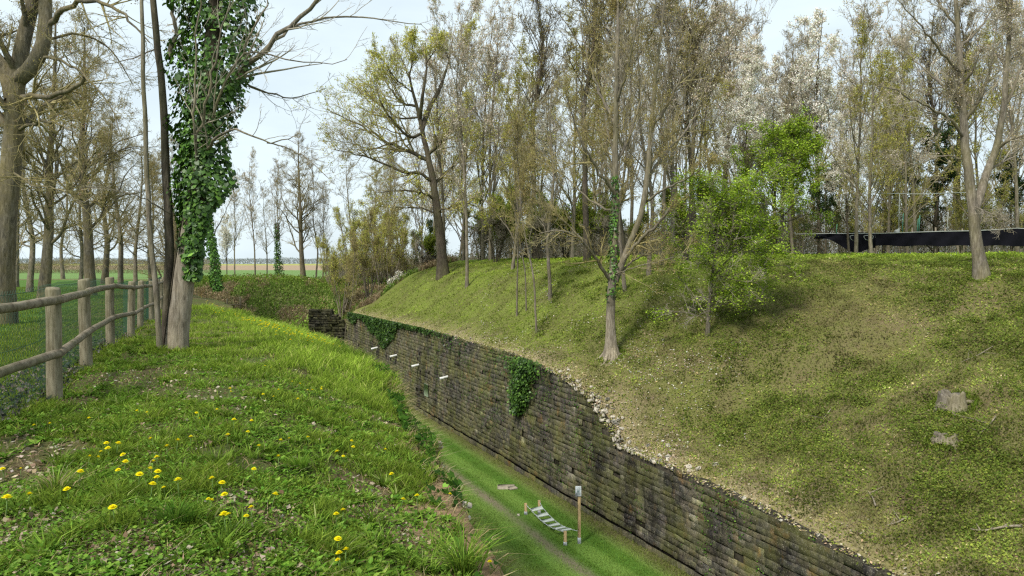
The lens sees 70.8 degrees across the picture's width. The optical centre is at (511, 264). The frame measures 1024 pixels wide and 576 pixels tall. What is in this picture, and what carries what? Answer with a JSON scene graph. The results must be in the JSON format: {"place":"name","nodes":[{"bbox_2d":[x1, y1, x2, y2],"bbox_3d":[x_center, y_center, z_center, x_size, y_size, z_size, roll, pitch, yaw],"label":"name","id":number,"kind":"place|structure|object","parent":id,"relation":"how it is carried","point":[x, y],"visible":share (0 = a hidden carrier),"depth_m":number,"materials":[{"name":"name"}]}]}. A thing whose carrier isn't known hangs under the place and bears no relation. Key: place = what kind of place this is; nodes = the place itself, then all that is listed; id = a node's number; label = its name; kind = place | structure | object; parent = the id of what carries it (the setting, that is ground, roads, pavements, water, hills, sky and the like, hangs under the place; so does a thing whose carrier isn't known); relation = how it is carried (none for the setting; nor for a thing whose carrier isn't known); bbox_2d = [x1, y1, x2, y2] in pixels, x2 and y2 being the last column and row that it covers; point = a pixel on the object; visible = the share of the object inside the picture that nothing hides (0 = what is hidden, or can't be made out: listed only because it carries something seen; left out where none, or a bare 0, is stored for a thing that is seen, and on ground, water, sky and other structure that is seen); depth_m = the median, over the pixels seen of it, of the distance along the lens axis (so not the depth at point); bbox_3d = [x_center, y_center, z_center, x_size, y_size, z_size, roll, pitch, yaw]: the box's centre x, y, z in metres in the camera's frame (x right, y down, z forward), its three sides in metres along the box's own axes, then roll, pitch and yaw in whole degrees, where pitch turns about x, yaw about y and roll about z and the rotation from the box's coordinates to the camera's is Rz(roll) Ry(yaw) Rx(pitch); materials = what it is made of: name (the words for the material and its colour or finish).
{"place":"outdoors","nodes":[
{"label":"outdoors","id":0,"kind":"place"},
{"bbox_2d":[0,250,1023,575],"bbox_3d":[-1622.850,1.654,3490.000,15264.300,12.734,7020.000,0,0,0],"label":"ground","id":1,"kind":"structure","parent":0,"point":[538,536],"depth_m":22.11,"materials":[{"name":"green plant"}]},
{"bbox_2d":[0,85,110,291],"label":"meadow tree","id":2,"kind":"object","parent":1,"relation":"on","point":[31,267],"visible":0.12,"depth_m":47.90,"materials":[{"name":"brown plant"}]},
{"bbox_2d":[0,0,122,297],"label":"meadow tree","id":3,"kind":"object","parent":1,"relation":"on","point":[45,274],"visible":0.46,"depth_m":35.87,"materials":[{"name":"brown plant"}]},
{"bbox_2d":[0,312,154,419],"bbox_3d":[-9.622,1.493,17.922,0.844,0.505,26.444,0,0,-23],"label":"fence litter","id":4,"kind":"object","parent":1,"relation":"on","point":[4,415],"visible":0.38,"depth_m":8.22,"materials":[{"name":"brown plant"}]},
{"bbox_2d":[0,286,161,424],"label":"meadow grass","id":5,"kind":"structure","parent":1,"relation":"on","point":[39,351],"depth_m":13.81,"materials":[{"name":"green plant"}]},
{"bbox_2d":[0,277,161,412],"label":"chain link fence","id":6,"kind":"object","parent":1,"relation":"on","point":[146,313],"visible":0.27,"depth_m":9.26,"materials":[{"name":"green metal"}]},
{"bbox_2d":[0,277,163,399],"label":"rail fence","id":7,"kind":"object","parent":1,"relation":"on","point":[52,300],"visible":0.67,"depth_m":8.93,"materials":[{"name":"grey wood"}]},
{"bbox_2d":[22,6,161,295],"bbox_3d":[-24.826,-6.486,42.962,6.975,17.367,8.273,0,0,31],"label":"meadow tree","id":8,"kind":"object","parent":1,"relation":"on","point":[89,265],"visible":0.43,"depth_m":42.17,"materials":[{"name":"brown plant"}]},
{"bbox_2d":[53,130,130,279],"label":"meadow tree","id":9,"kind":"object","parent":1,"relation":"on","point":[81,268],"visible":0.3,"depth_m":49.92,"materials":[{"name":"brown plant"}]},
{"bbox_2d":[0,0,184,324],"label":"forked tree","id":10,"kind":"object","parent":1,"relation":"on","point":[20,68],"visible":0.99,"depth_m":19.74,"materials":[{"name":"brown plant"}]},
{"bbox_2d":[68,111,144,283],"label":"meadow tree","id":11,"kind":"object","parent":1,"relation":"on","point":[106,262],"visible":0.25,"depth_m":66.08,"materials":[{"name":"brown plant"}]},
{"bbox_2d":[60,91,174,283],"bbox_3d":[-29.889,-5.828,55.314,8.294,15.999,7.064,0,0,-18],"label":"meadow tree","id":12,"kind":"object","parent":1,"relation":"on","point":[120,278],"visible":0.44,"depth_m":55.77,"materials":[{"name":"brown plant"}]},
{"bbox_2d":[19,258,221,272],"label":"hedge","id":13,"kind":"object","parent":1,"relation":"on","point":[37,269],"visible":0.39,"depth_m":148.64,"materials":[{"name":"green plant"}]},
{"bbox_2d":[99,130,176,284],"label":"meadow tree","id":14,"kind":"object","parent":1,"relation":"on","point":[135,243],"visible":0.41,"depth_m":59.97,"materials":[{"name":"brown plant"}]},
{"bbox_2d":[121,135,187,278],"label":"meadow tree","id":15,"kind":"object","parent":1,"relation":"on","point":[161,231],"visible":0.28,"depth_m":57.36,"materials":[{"name":"brown plant"}]},
{"bbox_2d":[134,488,213,529],"bbox_3d":[-1.883,1.373,4.050,0.506,0.185,0.535,0,0,-26],"label":"grass tuft","id":16,"kind":"object","parent":1,"relation":"on","point":[180,516],"visible":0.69,"depth_m":4.01,"materials":[{"name":"green plant"}]},
{"bbox_2d":[169,130,245,288],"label":"leaning tree","id":17,"kind":"object","parent":1,"relation":"on","point":[218,224],"visible":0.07,"depth_m":49.97,"materials":[{"name":"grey plant"}]},
{"bbox_2d":[205,217,225,291],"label":"ivy plant","id":18,"kind":"object","parent":17,"relation":"attached to","point":[212,253],"visible":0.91,"depth_m":49.78,"materials":[{"name":"green plant"}]},
{"bbox_2d":[0,338,481,575],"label":"broad leaf weeds","id":19,"kind":"object","parent":1,"relation":"on","point":[62,568],"visible":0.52,"depth_m":4.66,"materials":[{"name":"green plant"}]},
{"bbox_2d":[231,147,270,274],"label":"budding tree","id":20,"kind":"object","parent":1,"relation":"on","point":[252,208],"visible":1,"depth_m":74.90,"materials":[{"name":"brown plant"}]},
{"bbox_2d":[0,302,502,575],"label":"bank grass","id":21,"kind":"structure","parent":1,"relation":"on","point":[346,356],"depth_m":6.04,"materials":[{"name":"green plant"}]},
{"bbox_2d":[73,0,442,349],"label":"multi stem tree","id":22,"kind":"object","parent":1,"relation":"on","point":[178,325],"visible":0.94,"depth_m":12.22,"materials":[{"name":"brown plant"}]},
{"bbox_2d":[160,0,268,345],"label":"ivy plant","id":23,"kind":"object","parent":22,"relation":"attached to","point":[214,194],"visible":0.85,"depth_m":12.16,"materials":[{"name":"green plant"}]},
{"bbox_2d":[265,130,331,279],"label":"meadow tree","id":24,"kind":"object","parent":1,"relation":"on","point":[299,195],"visible":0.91,"depth_m":73.86,"materials":[{"name":"brown plant"}]},
{"bbox_2d":[193,254,461,339],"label":"bank scrub","id":25,"kind":"object","parent":1,"relation":"on","point":[361,300],"visible":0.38,"depth_m":67.78,"materials":[{"name":"green plant"}]},
{"bbox_2d":[308,309,346,340],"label":"ruined wall","id":26,"kind":"structure","parent":1,"relation":"on","point":[330,322],"depth_m":57.90,"materials":[{"name":"grey stone"}]},
{"bbox_2d":[318,233,368,316],"bbox_3d":[-14.137,1.077,62.464,4.047,7.932,4.770,0,0,39],"label":"willow shrub","id":27,"kind":"object","parent":1,"relation":"on","point":[334,267],"visible":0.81,"depth_m":61.75,"materials":[{"name":"green plant"}]},
{"bbox_2d":[332,199,374,284],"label":"willow shrub","id":28,"kind":"object","parent":1,"relation":"on","point":[338,218],"visible":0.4,"depth_m":69.13,"materials":[{"name":"green plant"}]},
{"bbox_2d":[347,213,397,298],"bbox_3d":[-12.879,-0.597,63.650,4.250,8.328,5.009,0,0,-36],"label":"willow shrub","id":29,"kind":"object","parent":1,"relation":"on","point":[365,262],"visible":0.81,"depth_m":62.98,"materials":[{"name":"green plant"}]},
{"bbox_2d":[359,205,412,280],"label":"willow shrub","id":30,"kind":"object","parent":1,"relation":"on","point":[403,237],"visible":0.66,"depth_m":65.75,"materials":[{"name":"green plant"}]},
{"bbox_2d":[242,310,537,575],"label":"bank edge growth","id":31,"kind":"object","parent":1,"relation":"on","point":[404,418],"visible":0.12,"depth_m":7.76,"materials":[{"name":"green plant"}]},
{"bbox_2d":[291,11,502,279],"bbox_3d":[-7.808,-8.512,50.215,14.882,19.118,10.965,0,0,0],"label":"oak tree","id":32,"kind":"object","parent":1,"relation":"on","point":[442,267],"visible":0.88,"depth_m":49.56,"materials":[{"name":"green plant"}]},
{"bbox_2d":[394,115,451,249],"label":"budding tree","id":33,"kind":"object","parent":1,"relation":"on","point":[413,161],"visible":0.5,"depth_m":71.73,"materials":[{"name":"brown plant"}]},
{"bbox_2d":[404,38,458,246],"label":"budding tree","id":34,"kind":"object","parent":1,"relation":"on","point":[435,156],"visible":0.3,"depth_m":61.88,"materials":[{"name":"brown plant"}]},
{"bbox_2d":[397,0,486,241],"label":"budding tree","id":35,"kind":"object","parent":1,"relation":"on","point":[430,64],"visible":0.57,"depth_m":52.18,"materials":[{"name":"brown plant"}]},
{"bbox_2d":[417,90,491,259],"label":"leafing tree","id":36,"kind":"object","parent":1,"relation":"on","point":[456,225],"visible":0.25,"depth_m":61.94,"materials":[{"name":"green plant"}]},
{"bbox_2d":[418,0,500,260],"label":"budding tree","id":37,"kind":"object","parent":1,"relation":"on","point":[472,45],"visible":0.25,"depth_m":59.57,"materials":[{"name":"brown plant"}]},
{"bbox_2d":[425,0,497,288],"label":"budding tree","id":38,"kind":"object","parent":1,"relation":"on","point":[460,70],"visible":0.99,"depth_m":43.07,"materials":[{"name":"brown plant"}]},
{"bbox_2d":[410,518,515,575],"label":"grass tuft","id":39,"kind":"object","parent":1,"relation":"on","point":[464,563],"visible":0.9,"depth_m":4.39,"materials":[{"name":"green plant"}]},
{"bbox_2d":[437,0,529,259],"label":"budding tree","id":40,"kind":"object","parent":1,"relation":"on","point":[487,50],"visible":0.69,"depth_m":53.02,"materials":[{"name":"brown plant"}]},
{"bbox_2d":[468,183,516,261],"bbox_3d":[-0.785,-2.789,50.062,3.394,6.186,4.424,0,0,29],"label":"green bush","id":41,"kind":"object","parent":1,"relation":"on","point":[500,231],"visible":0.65,"depth_m":49.55,"materials":[{"name":"green plant"}]},
{"bbox_2d":[449,0,540,260],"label":"budding tree","id":42,"kind":"object","parent":1,"relation":"on","point":[482,180],"visible":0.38,"depth_m":55.74,"materials":[{"name":"brown plant"}]},
{"bbox_2d":[446,34,559,269],"bbox_3d":[-0.485,-6.564,42.370,5.664,14.261,6.070,0,0,-28],"label":"leafing tree","id":43,"kind":"object","parent":1,"relation":"on","point":[505,128],"visible":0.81,"depth_m":42.10,"materials":[{"name":"green plant"}]},
{"bbox_2d":[497,126,540,315],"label":"tree","id":44,"kind":"object","parent":1,"relation":"on","point":[526,153],"visible":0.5,"depth_m":33.63,"materials":[{"name":"brown plant"}]},
{"bbox_2d":[501,105,545,332],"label":"tree","id":45,"kind":"object","parent":1,"relation":"on","point":[517,124],"visible":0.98,"depth_m":30.90,"materials":[{"name":"brown plant"}]},
{"bbox_2d":[492,75,570,257],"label":"tree","id":46,"kind":"object","parent":1,"relation":"on","point":[537,129],"visible":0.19,"depth_m":60.05,"materials":[{"name":"brown plant"}]},
{"bbox_2d":[497,0,572,258],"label":"dark tree","id":47,"kind":"object","parent":1,"relation":"on","point":[543,59],"visible":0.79,"depth_m":51.12,"materials":[{"name":"brown plant"}]},
{"bbox_2d":[523,191,561,259],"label":"green bush","id":48,"kind":"object","parent":1,"relation":"on","point":[538,225],"visible":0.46,"depth_m":47.95,"materials":[{"name":"green plant"}]},
{"bbox_2d":[509,43,596,299],"bbox_3d":[1.697,-4.417,34.451,4.712,12.407,4.396,0,0,33],"label":"bare tree","id":49,"kind":"object","parent":1,"relation":"on","point":[549,121],"visible":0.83,"depth_m":34.04,"materials":[{"name":"brown plant"}]},
{"bbox_2d":[506,1,626,257],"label":"leafing tree","id":50,"kind":"object","parent":1,"relation":"on","point":[573,204],"visible":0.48,"depth_m":45.27,"materials":[{"name":"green plant"}]},
{"bbox_2d":[545,186,595,257],"bbox_3d":[3.995,-2.762,51.744,4.150,5.802,3.183,0,0,18],"label":"green bush","id":51,"kind":"object","parent":1,"relation":"on","point":[577,218],"visible":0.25,"depth_m":51.39,"materials":[{"name":"green plant"}]},
{"bbox_2d":[547,0,624,260],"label":"dark tree","id":52,"kind":"object","parent":1,"relation":"on","point":[585,177],"visible":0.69,"depth_m":38.26,"materials":[{"name":"brown plant"}]},
{"bbox_2d":[570,190,611,255],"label":"green bush","id":53,"kind":"object","parent":1,"relation":"on","point":[599,220],"visible":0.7,"depth_m":47.02,"materials":[{"name":"green plant"}]},
{"bbox_2d":[559,45,659,253],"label":"leafing tree","id":54,"kind":"object","parent":1,"relation":"on","point":[606,191],"visible":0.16,"depth_m":59.40,"materials":[{"name":"green plant"}]},
{"bbox_2d":[480,263,746,452],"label":"fallen petals","id":55,"kind":"object","parent":1,"relation":"on","point":[648,361],"visible":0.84,"depth_m":24.37,"materials":[{"name":"beige plant"}]},
{"bbox_2d":[346,315,899,575],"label":"stone wall","id":56,"kind":"structure","parent":1,"relation":"on","point":[616,482],"depth_m":23.04,"materials":[{"name":"grey stone"}]},
{"bbox_2d":[346,312,468,354],"bbox_3d":[-7.449,4.420,44.491,0.438,2.138,25.434,0,0,-25],"label":"ivy plant","id":57,"kind":"object","parent":56,"relation":"attached to","point":[389,325],"visible":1,"depth_m":46.02,"materials":[{"name":"green plant"}]},
{"bbox_2d":[496,354,549,415],"bbox_3d":[0.167,4.691,27.708,0.699,2.356,4.757,0,0,-24],"label":"ivy plant","id":58,"kind":"object","parent":56,"relation":"attached to","point":[519,386],"visible":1,"depth_m":27.58,"materials":[{"name":"green plant"}]},
{"bbox_2d":[370,335,816,575],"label":"wall moss","id":59,"kind":"object","parent":56,"relation":"attached to","point":[592,450],"depth_m":24.21,"materials":[{"name":"green plant"}]},
{"bbox_2d":[353,311,1014,575],"bbox_3d":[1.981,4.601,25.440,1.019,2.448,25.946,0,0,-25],"label":"wall rubble","id":60,"kind":"object","parent":56,"relation":"on","point":[667,456],"depth_m":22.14,"materials":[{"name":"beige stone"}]},
{"bbox_2d":[569,0,677,254],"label":"dark tree","id":61,"kind":"object","parent":1,"relation":"on","point":[622,229],"visible":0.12,"depth_m":42.42,"materials":[{"name":"brown plant"}]},
{"bbox_2d":[520,0,728,365],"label":"forked tree","id":62,"kind":"object","parent":1,"relation":"on","point":[611,352],"visible":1,"depth_m":25.83,"materials":[{"name":"brown plant"}]},
{"bbox_2d":[587,0,665,291],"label":"bare tree","id":63,"kind":"object","parent":1,"relation":"on","point":[622,62],"visible":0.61,"depth_m":30.61,"materials":[{"name":"brown plant"}]},
{"bbox_2d":[579,0,687,275],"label":"bare tree","id":64,"kind":"object","parent":1,"relation":"on","point":[650,193],"visible":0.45,"depth_m":32.03,"materials":[{"name":"brown plant"}]},
{"bbox_2d":[584,0,683,254],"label":"budding tree","id":65,"kind":"object","parent":1,"relation":"on","point":[631,205],"visible":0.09,"depth_m":53.23,"materials":[{"name":"brown plant"}]},
{"bbox_2d":[633,0,722,265],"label":"bare tree","id":66,"kind":"object","parent":1,"relation":"on","point":[670,69],"visible":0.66,"depth_m":33.01,"materials":[{"name":"brown plant"}]},
{"bbox_2d":[612,0,744,262],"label":"budding tree","id":67,"kind":"object","parent":1,"relation":"on","point":[672,169],"visible":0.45,"depth_m":33.41,"materials":[{"name":"brown plant"}]},
{"bbox_2d":[646,0,729,260],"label":"dark tree","id":68,"kind":"object","parent":1,"relation":"on","point":[689,140],"visible":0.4,"depth_m":34.68,"materials":[{"name":"brown plant"}]},
{"bbox_2d":[357,250,1023,575],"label":"slope ground cover","id":69,"kind":"object","parent":1,"relation":"on","point":[1004,255],"visible":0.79,"depth_m":21.09,"materials":[{"name":"green plant"}]},
{"bbox_2d":[652,47,738,242],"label":"leafing tree","id":70,"kind":"object","parent":1,"relation":"on","point":[707,128],"visible":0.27,"depth_m":49.32,"materials":[{"name":"green plant"}]},
{"bbox_2d":[655,0,743,246],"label":"dark tree","id":71,"kind":"object","parent":1,"relation":"on","point":[693,150],"visible":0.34,"depth_m":40.94,"materials":[{"name":"brown plant"}]},
{"bbox_2d":[667,0,769,245],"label":"cherry tree","id":72,"kind":"object","parent":1,"relation":"on","point":[721,28],"visible":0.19,"depth_m":53.51,"materials":[{"name":"grey plant"}]},
{"bbox_2d":[644,154,807,336],"bbox_3d":[7.423,-0.676,25.093,5.340,6.956,5.491,0,0,24],"label":"young green tree","id":73,"kind":"object","parent":1,"relation":"on","point":[735,230],"visible":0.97,"depth_m":24.71,"materials":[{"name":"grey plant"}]},
{"bbox_2d":[691,0,776,254],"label":"budding tree","id":74,"kind":"object","parent":1,"relation":"on","point":[744,24],"visible":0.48,"depth_m":51.77,"materials":[{"name":"brown plant"}]},
{"bbox_2d":[461,185,1023,259],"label":"underwood","id":75,"kind":"object","parent":1,"relation":"on","point":[807,248],"depth_m":61.71,"materials":[{"name":"plant"}]},
{"bbox_2d":[707,55,792,254],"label":"cherry tree","id":76,"kind":"object","parent":1,"relation":"on","point":[747,108],"visible":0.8,"depth_m":42.25,"materials":[{"name":"white plant"}]},
{"bbox_2d":[713,24,789,241],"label":"cherry tree","id":77,"kind":"object","parent":1,"relation":"on","point":[756,51],"visible":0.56,"depth_m":48.72,"materials":[{"name":"white plant"}]},
{"bbox_2d":[727,53,815,253],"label":"cherry tree","id":78,"kind":"object","parent":1,"relation":"on","point":[774,107],"visible":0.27,"depth_m":57.14,"materials":[{"name":"white plant"}]},
{"bbox_2d":[720,102,841,253],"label":"young green tree","id":79,"kind":"object","parent":1,"relation":"on","point":[787,147],"visible":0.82,"depth_m":39.45,"materials":[{"name":"green plant"}]},
{"bbox_2d":[769,182,816,253],"bbox_3d":[21.941,-3.523,56.329,4.130,6.867,3.504,0,0,24],"label":"willow shrub","id":80,"kind":"object","parent":1,"relation":"on","point":[798,234],"visible":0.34,"depth_m":56.00,"materials":[{"name":"green plant"}]},
{"bbox_2d":[758,28,828,253],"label":"cherry tree","id":81,"kind":"object","parent":1,"relation":"on","point":[788,101],"visible":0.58,"depth_m":52.84,"materials":[{"name":"plant"}]},
{"bbox_2d":[760,7,870,253],"bbox_3d":[21.975,-9.537,52.630,7.583,18.992,8.012,0,0,33],"label":"cherry tree","id":82,"kind":"object","parent":1,"relation":"on","point":[810,75],"visible":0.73,"depth_m":51.76,"materials":[{"name":"white plant"}]},
{"bbox_2d":[791,160,850,253],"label":"evergreen tree","id":83,"kind":"object","parent":1,"relation":"on","point":[830,202],"visible":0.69,"depth_m":49.84,"materials":[{"name":"green plant"}]},
{"bbox_2d":[812,112,877,253],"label":"cherry tree","id":84,"kind":"object","parent":1,"relation":"on","point":[836,171],"visible":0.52,"depth_m":44.95,"materials":[{"name":"white plant"}]},
{"bbox_2d":[814,232,875,251],"bbox_3d":[21.161,-1.479,46.751,5.349,1.335,0.738,0,0,0],"label":"black net","id":85,"kind":"object","parent":1,"relation":"on","point":[840,239],"visible":0.66,"depth_m":46.99,"materials":[{"name":"fabric"}]},
{"bbox_2d":[800,0,899,252],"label":"budding tree","id":86,"kind":"object","parent":1,"relation":"on","point":[870,27],"visible":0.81,"depth_m":40.58,"materials":[{"name":"brown plant"}]},
{"bbox_2d":[808,11,928,252],"bbox_3d":[19.165,-6.904,37.550,5.719,13.436,5.336,0,0,-36],"label":"leafing tree","id":87,"kind":"object","parent":1,"relation":"on","point":[871,169],"visible":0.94,"depth_m":38.12,"materials":[{"name":"green plant"}]},
{"bbox_2d":[833,28,929,252],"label":"budding tree","id":88,"kind":"object","parent":1,"relation":"on","point":[889,209],"visible":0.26,"depth_m":53.09,"materials":[{"name":"brown plant"}]},
{"bbox_2d":[859,68,932,253],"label":"cherry tree","id":89,"kind":"object","parent":1,"relation":"on","point":[883,246],"visible":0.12,"depth_m":55.39,"materials":[{"name":"white plant"}]},
{"bbox_2d":[868,0,956,252],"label":"budding tree","id":90,"kind":"object","parent":1,"relation":"on","point":[902,30],"visible":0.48,"depth_m":50.28,"materials":[{"name":"brown plant"}]},
{"bbox_2d":[863,44,965,253],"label":"leafing tree","id":91,"kind":"object","parent":1,"relation":"on","point":[906,211],"visible":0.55,"depth_m":48.66,"materials":[{"name":"green plant"}]},
{"bbox_2d":[871,112,992,252],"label":"evergreen tree","id":92,"kind":"object","parent":1,"relation":"on","point":[941,163],"visible":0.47,"depth_m":57.90,"materials":[{"name":"green plant"}]},
{"bbox_2d":[899,0,971,251],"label":"dark tree","id":93,"kind":"object","parent":1,"relation":"on","point":[924,57],"visible":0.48,"depth_m":63.01,"materials":[{"name":"brown plant"}]},
{"bbox_2d":[870,0,1023,280],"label":"forked tree","id":94,"kind":"object","parent":1,"relation":"on","point":[980,265],"visible":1,"depth_m":23.92,"materials":[{"name":"brown plant"}]},
{"bbox_2d":[875,227,1023,252],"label":"black net","id":95,"kind":"object","parent":1,"relation":"on","point":[944,238],"visible":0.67,"depth_m":44.85,"materials":[{"name":"fabric"}]},
{"bbox_2d":[933,388,973,415],"bbox_3d":[11.125,3.510,18.188,1.117,0.752,0.834,0,0,-22],"label":"tree stump","id":96,"kind":"object","parent":1,"relation":"on","point":[950,400],"visible":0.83,"depth_m":17.99,"materials":[{"name":"beige wood"}]},
{"bbox_2d":[917,0,1004,253],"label":"dark tree","id":97,"kind":"object","parent":1,"relation":"on","point":[963,39],"visible":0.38,"depth_m":59.67,"materials":[{"name":"brown plant"}]},
{"bbox_2d":[919,20,1021,223],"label":"leafing tree","id":98,"kind":"object","parent":1,"relation":"on","point":[975,142],"visible":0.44,"depth_m":50.79,"materials":[{"name":"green plant"}]},
{"bbox_2d":[968,0,1023,252],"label":"budding tree","id":99,"kind":"object","parent":1,"relation":"on","point":[1011,112],"visible":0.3,"depth_m":53.58,"materials":[{"name":"brown plant"}]},
{"bbox_2d":[988,152,1023,251],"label":"evergreen tree","id":100,"kind":"object","parent":1,"relation":"on","point":[1020,184],"visible":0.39,"depth_m":59.94,"materials":[{"name":"green plant"}]},
{"bbox_2d":[0,0,1023,263],"label":"sky","id":101,"kind":"structure","parent":0,"point":[333,39],"materials":[{"name":"white"}]},
{"bbox_2d":[412,407,693,575],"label":"ditch grass","id":102,"kind":"structure","parent":0,"point":[572,542],"depth_m":21.48,"materials":[{"name":"green plant"}]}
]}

